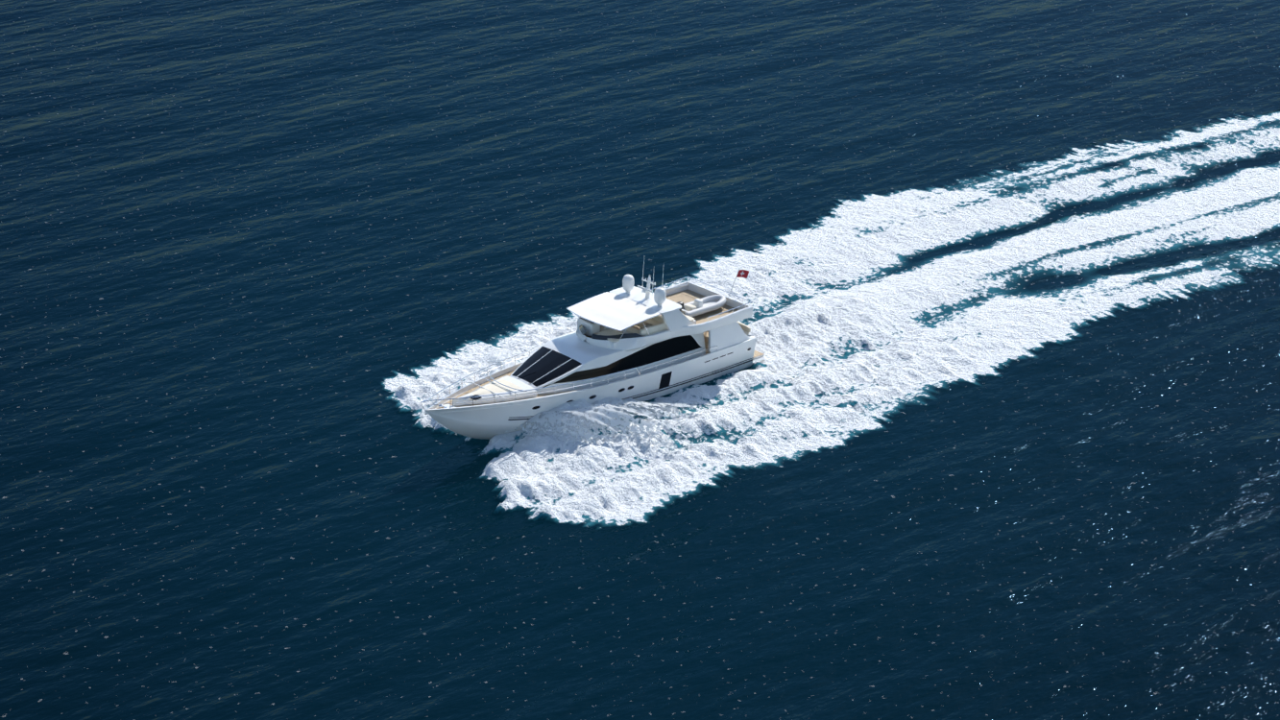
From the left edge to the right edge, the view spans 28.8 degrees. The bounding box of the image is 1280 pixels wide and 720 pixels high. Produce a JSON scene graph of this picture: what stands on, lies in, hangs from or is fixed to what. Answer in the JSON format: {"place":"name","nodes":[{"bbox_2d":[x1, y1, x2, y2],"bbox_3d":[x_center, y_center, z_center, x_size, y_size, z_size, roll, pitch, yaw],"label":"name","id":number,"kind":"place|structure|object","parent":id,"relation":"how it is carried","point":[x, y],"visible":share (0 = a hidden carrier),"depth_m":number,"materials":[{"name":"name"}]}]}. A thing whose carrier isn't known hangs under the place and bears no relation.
{"place":"outdoors","nodes":[
{"label":"outdoors","id":0,"kind":"place"},
{"bbox_2d":[0,0,1279,719],"bbox_3d":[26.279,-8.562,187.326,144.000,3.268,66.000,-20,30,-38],"label":"sea","id":1,"kind":"structure","parent":0,"point":[1002,396],"depth_m":170.27,"materials":[{"name":"blue liquid"}]},
{"bbox_2d":[420,258,763,439],"bbox_3d":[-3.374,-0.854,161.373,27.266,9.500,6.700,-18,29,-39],"label":"yacht","id":2,"kind":"object","parent":1,"relation":"on","point":[628,339],"visible":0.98,"depth_m":161.07,"materials":[{"name":"white plastic"}]},
{"bbox_2d":[653,283,688,291],"bbox_3d":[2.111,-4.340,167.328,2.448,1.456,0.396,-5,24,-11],"label":"railing","id":3,"kind":"object","parent":2,"relation":"on","point":[672,288],"visible":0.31,"depth_m":167.20,"materials":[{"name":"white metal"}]},
{"bbox_2d":[676,294,725,317],"bbox_3d":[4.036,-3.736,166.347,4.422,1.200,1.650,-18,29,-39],"label":"dinghy","id":4,"kind":"object","parent":2,"relation":"on","point":[694,308],"visible":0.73,"depth_m":166.03,"materials":[{"name":"white plastic"}]},
{"bbox_2d":[470,341,753,459],"bbox_3d":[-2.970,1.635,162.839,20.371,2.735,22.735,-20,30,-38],"label":"bow spray","id":5,"kind":"object","parent":1,"relation":"on","point":[599,416],"visible":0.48,"depth_m":156.67,"materials":[{"name":"liquid"}]}
]}

